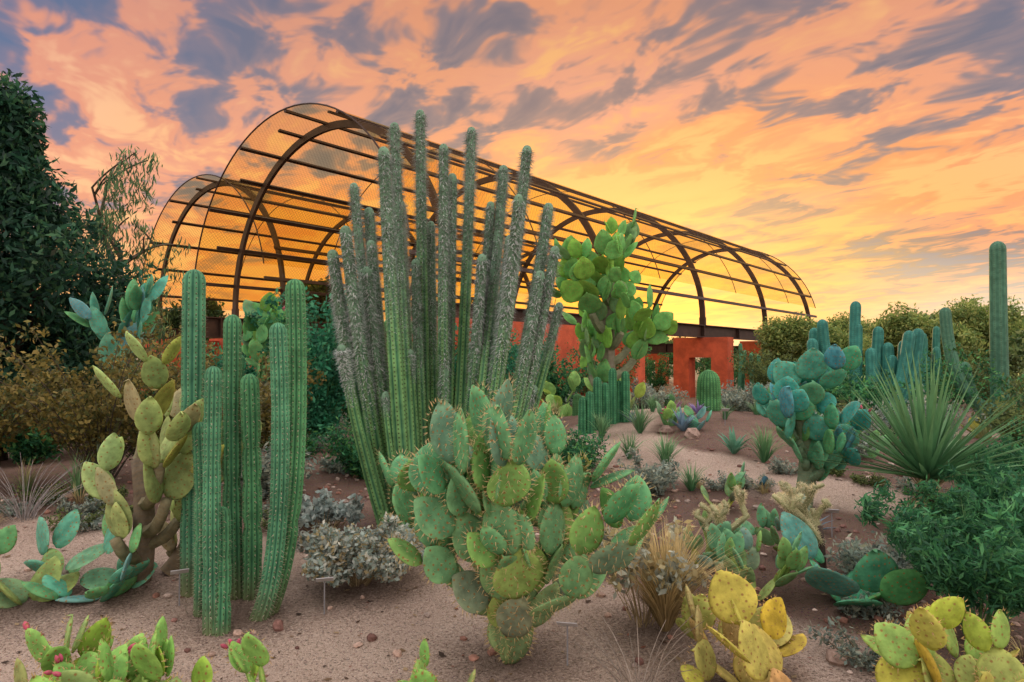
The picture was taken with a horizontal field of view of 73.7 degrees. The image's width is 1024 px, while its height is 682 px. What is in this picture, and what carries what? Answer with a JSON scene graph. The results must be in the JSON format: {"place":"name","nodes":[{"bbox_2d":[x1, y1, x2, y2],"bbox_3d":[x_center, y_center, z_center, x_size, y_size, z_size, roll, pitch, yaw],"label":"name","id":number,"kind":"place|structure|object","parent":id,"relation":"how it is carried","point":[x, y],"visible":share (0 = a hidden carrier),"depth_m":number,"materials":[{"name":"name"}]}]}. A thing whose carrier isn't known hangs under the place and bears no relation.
{"place":"outdoors","nodes":[
{"label":"outdoors","id":0,"kind":"place"},
{"bbox_2d":[4,393,1011,554],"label":"grass tufts","id":1,"kind":"object","parent":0,"point":[75,481],"visible":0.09,"depth_m":6.27,"materials":[{"name":"green plant"}]},
{"bbox_2d":[0,357,1023,681],"bbox_3d":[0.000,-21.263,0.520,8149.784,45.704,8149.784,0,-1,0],"label":"terrain","id":2,"kind":"structure","parent":0,"point":[328,639],"depth_m":4.00,"materials":[{"name":"beige sand"}]},
{"bbox_2d":[0,508,157,607],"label":"prickly pear cactus","id":3,"kind":"object","parent":2,"relation":"on","point":[48,582],"visible":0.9,"depth_m":4.19,"materials":[{"name":"green plant"}]},
{"bbox_2d":[0,68,166,460],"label":"dark tree","id":4,"kind":"object","parent":2,"relation":"on","point":[35,256],"depth_m":9.29,"materials":[{"name":"green plant"}]},
{"bbox_2d":[64,274,167,450],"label":"prickly pear cactus","id":5,"kind":"object","parent":2,"relation":"on","point":[135,305],"visible":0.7,"depth_m":8.35,"materials":[{"name":"green plant"}]},
{"bbox_2d":[67,144,190,373],"bbox_3d":[-9.731,-1.434,16.031,4.790,6.778,3.198,0,-1,0],"label":"tree","id":6,"kind":"object","parent":2,"relation":"on","point":[121,213],"depth_m":16.17,"materials":[{"name":"green plant"}]},
{"bbox_2d":[0,312,326,521],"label":"olive shrub","id":7,"kind":"object","parent":2,"relation":"on","point":[73,435],"depth_m":6.17,"materials":[{"name":"plant"}]},
{"bbox_2d":[81,331,262,584],"bbox_3d":[-2.124,0.769,4.375,1.087,1.649,1.066,-1,-2,25],"label":"prickly pear cactus","id":8,"kind":"object","parent":2,"relation":"on","point":[160,466],"visible":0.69,"depth_m":4.13,"materials":[{"name":"green plant"}]},
{"bbox_2d":[180,269,306,636],"bbox_3d":[-1.697,0.611,4.058,0.895,2.143,0.541,-1,-2,24],"label":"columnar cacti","id":9,"kind":"object","parent":2,"relation":"on","point":[236,384],"visible":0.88,"depth_m":4.05,"materials":[{"name":"green plant"}]},
{"bbox_2d":[176,283,308,635],"bbox_3d":[-1.696,0.661,4.057,0.938,2.061,0.584,-1,-2,24],"label":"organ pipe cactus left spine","id":10,"kind":"object","parent":9,"relation":"attached to","point":[241,495],"visible":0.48,"depth_m":3.96},
{"bbox_2d":[14,614,475,681],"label":"prickly pear cactus","id":11,"kind":"object","parent":2,"relation":"on","point":[140,657],"visible":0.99,"depth_m":2.79,"materials":[{"name":"green plant"}]},
{"bbox_2d":[12,613,474,681],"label":"cactus spines","id":12,"kind":"object","parent":11,"relation":"attached to","point":[70,647],"visible":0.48,"depth_m":2.80},
{"bbox_2d":[242,292,412,389],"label":"opuntia pads","id":13,"kind":"object","parent":2,"relation":"on","point":[254,338],"visible":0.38,"depth_m":8.77,"materials":[{"name":"green plant"}]},
{"bbox_2d":[295,487,423,587],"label":"brittlebush","id":14,"kind":"object","parent":2,"relation":"on","point":[323,548],"depth_m":4.33,"materials":[{"name":"grey plant"}]},
{"bbox_2d":[206,286,556,447],"bbox_3d":[-1.921,0.462,10.674,5.291,2.299,3.654,1,-2,-38],"label":"green bush","id":15,"kind":"object","parent":2,"relation":"on","point":[317,418],"depth_m":8.81,"materials":[{"name":"green plant"}]},
{"bbox_2d":[327,109,562,538],"bbox_3d":[-0.551,-0.175,5.458,1.868,3.627,1.248,0,-1,7],"label":"columnar cactus","id":16,"kind":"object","parent":2,"relation":"on","point":[403,425],"visible":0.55,"depth_m":5.40,"materials":[{"name":"green plant"}]},
{"bbox_2d":[325,112,564,433],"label":"cactus spines","id":17,"kind":"object","parent":16,"relation":"attached to","point":[365,238],"visible":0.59,"depth_m":5.43},
{"bbox_2d":[141,317,761,407],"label":"stucco portal piers","id":18,"kind":"structure","parent":2,"relation":"on","point":[717,350],"depth_m":24.04,"materials":[{"name":"red paint"}]},
{"bbox_2d":[141,174,602,339],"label":"panels","id":19,"kind":"object","parent":18,"relation":"on","point":[278,248],"visible":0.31,"depth_m":26.51,"materials":[{"name":"brown metal"}]},
{"bbox_2d":[44,334,865,447],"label":"shrubs","id":20,"kind":"object","parent":2,"relation":"on","point":[563,393],"depth_m":19.16,"materials":[{"name":"green plant"}]},
{"bbox_2d":[98,409,838,665],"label":"metal plant labels","id":21,"kind":"object","parent":2,"relation":"on","point":[567,624],"visible":0.68,"depth_m":4.04,"materials":[{"name":"metal"}]},
{"bbox_2d":[0,455,944,671],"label":"path scrub","id":22,"kind":"object","parent":2,"relation":"on","point":[93,522],"depth_m":5.50,"materials":[{"name":"plant"}]},
{"bbox_2d":[0,434,1008,681],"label":"leaf litter","id":23,"kind":"object","parent":2,"relation":"on","point":[474,614],"visible":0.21,"depth_m":3.80,"materials":[{"name":"plant"}]},
{"bbox_2d":[195,102,816,353],"bbox_3d":[3.365,-2.482,27.538,9.273,5.929,28.201,-1,-2,39],"label":"arched trellis frame","id":24,"kind":"object","parent":2,"relation":"on","point":[214,325],"visible":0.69,"depth_m":21.36,"materials":[{"name":"brown metal"}]},
{"bbox_2d":[0,410,1023,676],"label":"rock","id":25,"kind":"object","parent":2,"relation":"on","point":[690,434],"visible":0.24,"depth_m":4.21,"materials":[{"name":"stone"}]},
{"bbox_2d":[0,340,1023,574],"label":"shrubs","id":26,"kind":"object","parent":2,"relation":"on","point":[854,552],"depth_m":8.40,"materials":[{"name":"green plant"}]},
{"bbox_2d":[378,379,668,664],"bbox_3d":[0.005,0.892,3.383,1.695,1.435,1.150,-1,-2,40],"label":"prickly pear cactus","id":27,"kind":"object","parent":2,"relation":"on","point":[439,560],"visible":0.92,"depth_m":3.12,"materials":[{"name":"green plant"}]},
{"bbox_2d":[375,376,676,662],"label":"cactus spines","id":28,"kind":"object","parent":27,"relation":"attached to","point":[517,509],"visible":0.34,"depth_m":3.11},
{"bbox_2d":[172,326,943,418],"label":"columnar clusters","id":29,"kind":"object","parent":2,"relation":"on","point":[936,332],"visible":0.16,"depth_m":15.47,"materials":[{"name":"green plant"}]},
{"bbox_2d":[124,377,1023,496],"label":"low plants","id":30,"kind":"object","parent":2,"relation":"on","point":[653,476],"depth_m":7.68,"materials":[{"name":"green plant"}]},
{"bbox_2d":[541,371,645,416],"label":"prickly pear cactus","id":31,"kind":"object","parent":2,"relation":"on","point":[574,381],"visible":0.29,"depth_m":12.49,"materials":[{"name":"green plant"}]},
{"bbox_2d":[546,208,677,386],"bbox_3d":[1.303,-0.390,9.956,1.852,3.158,1.660,1,-2,-37],"label":"prickly pear cactus","id":32,"kind":"object","parent":2,"relation":"on","point":[604,326],"visible":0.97,"depth_m":9.74,"materials":[{"name":"green plant"}]},
{"bbox_2d":[547,516,711,681],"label":"plants","id":33,"kind":"object","parent":2,"relation":"on","point":[617,582],"depth_m":3.56,"materials":[{"name":"plant"}]},
{"bbox_2d":[578,368,721,434],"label":"columnar cactus","id":34,"kind":"object","parent":2,"relation":"on","point":[612,397],"visible":0.93,"depth_m":9.52,"materials":[{"name":"green plant"}]},
{"bbox_2d":[561,399,750,453],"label":"agave plants","id":35,"kind":"object","parent":2,"relation":"on","point":[733,446],"visible":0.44,"depth_m":8.63,"materials":[{"name":"plant"}]},
{"bbox_2d":[590,518,750,631],"bbox_3d":[0.826,1.280,3.715,0.996,0.599,0.907,0,-1,0],"label":"dry grass blade","id":36,"kind":"object","parent":2,"relation":"on","point":[664,607],"visible":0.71,"depth_m":3.67,"materials":[{"name":"beige plant"}]},
{"bbox_2d":[566,391,787,490],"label":"grass blade tufts","id":37,"kind":"object","parent":2,"relation":"on","point":[764,447],"depth_m":7.53,"materials":[{"name":"green plant"}]},
{"bbox_2d":[582,396,890,457],"bbox_3d":[2.589,1.068,9.927,5.464,0.664,2.408,-1,-2,42],"label":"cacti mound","id":38,"kind":"object","parent":2,"relation":"on","point":[668,412],"visible":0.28,"depth_m":8.96,"materials":[{"name":"green plant"}]},
{"bbox_2d":[575,397,949,476],"bbox_3d":[3.179,1.170,9.801,5.474,0.720,6.174,0,-1,0],"label":"barrel cactus","id":39,"kind":"object","parent":2,"relation":"on","point":[751,408],"visible":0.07,"depth_m":10.02,"materials":[{"name":"green plant"}]},
{"bbox_2d":[694,481,831,568],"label":"cholla cactus","id":40,"kind":"object","parent":2,"relation":"on","point":[745,516],"visible":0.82,"depth_m":4.52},
{"bbox_2d":[691,478,831,546],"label":"cactus spines","id":41,"kind":"object","parent":40,"relation":"attached to","point":[782,493],"visible":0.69,"depth_m":4.52},
{"bbox_2d":[760,476,767,492],"bbox_3d":[2.418,1.381,6.554,0.101,0.167,0.052,1,-2,-42],"label":"metal landscape spotlight","id":42,"kind":"object","parent":2,"relation":"on","point":[764,479],"visible":0.96,"depth_m":6.54,"materials":[{"name":"grey metal"}]},
{"bbox_2d":[568,405,991,472],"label":"low plants","id":43,"kind":"object","parent":2,"relation":"on","point":[688,410],"visible":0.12,"depth_m":8.88,"materials":[{"name":"plant"}]},
{"bbox_2d":[683,461,929,607],"bbox_3d":[1.691,1.327,5.008,1.175,0.529,2.728,0,-1,0],"label":"prickly pear cactus","id":44,"kind":"object","parent":2,"relation":"on","point":[875,571],"visible":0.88,"depth_m":4.04,"materials":[{"name":"green plant"}]},
{"bbox_2d":[752,344,871,507],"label":"prickly pear cactus","id":45,"kind":"object","parent":2,"relation":"on","point":[791,397],"visible":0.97,"depth_m":5.86,"materials":[{"name":"green plant"}]},
{"bbox_2d":[675,570,1023,681],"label":"prickly pear cactus","id":46,"kind":"object","parent":2,"relation":"on","point":[749,636],"visible":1,"depth_m":2.85,"materials":[{"name":"yellow plant"}]},
{"bbox_2d":[676,567,1023,681],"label":"cactus spines","id":47,"kind":"object","parent":46,"relation":"attached to","point":[730,652],"visible":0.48,"depth_m":2.86},
{"bbox_2d":[807,301,923,418],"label":"columnar cactus","id":48,"kind":"object","parent":2,"relation":"on","point":[878,351],"visible":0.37,"depth_m":11.46,"materials":[{"name":"teal plant"}]},
{"bbox_2d":[753,294,1023,390],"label":"bushes","id":49,"kind":"object","parent":2,"relation":"on","point":[970,320],"depth_m":22.73,"materials":[{"name":"green plant"}]},
{"bbox_2d":[782,351,1023,518],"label":"spiky desert plant","id":50,"kind":"object","parent":2,"relation":"on","point":[926,447],"visible":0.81,"depth_m":5.42,"materials":[{"name":"green plant"}]},
{"bbox_2d":[854,434,1023,638],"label":"green shrubs","id":51,"kind":"object","parent":2,"relation":"on","point":[965,581],"depth_m":3.51,"materials":[{"name":"green plant"}]},
{"bbox_2d":[939,241,1009,431],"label":"cardon cactus","id":52,"kind":"object","parent":2,"relation":"on","point":[998,327],"visible":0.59,"depth_m":12.64,"materials":[{"name":"green plant"}]},
{"bbox_2d":[0,468,1023,659],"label":"scrub blade","id":53,"kind":"object","parent":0,"point":[698,487],"visible":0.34,"depth_m":5.91,"materials":[{"name":"green plant"}]},
{"bbox_2d":[0,0,1023,345],"label":"sky","id":54,"kind":"structure","parent":0,"point":[872,149],"materials":[{"name":"orange"}]},
{"bbox_2d":[13,276,1023,399],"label":"trees","id":55,"kind":"object","parent":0,"point":[1016,343],"depth_m":28.76,"materials":[{"name":"green plant"}]},
{"bbox_2d":[572,393,823,416],"bbox_3d":[3.278,1.043,10.992,4.247,0.528,2.199,-1,-2,44],"label":"column cacti mound","id":56,"kind":"object","parent":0,"point":[576,397],"visible":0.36,"depth_m":11.63,"materials":[{"name":"green plant"}]},
{"bbox_2d":[917,483,934,512],"bbox_3d":[3.343,1.335,5.534,0.156,0.386,0.133,0,-1,0],"label":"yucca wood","id":57,"kind":"object","parent":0,"point":[919,505],"visible":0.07,"depth_m":5.51,"materials":[{"name":"green plant"}]}
]}

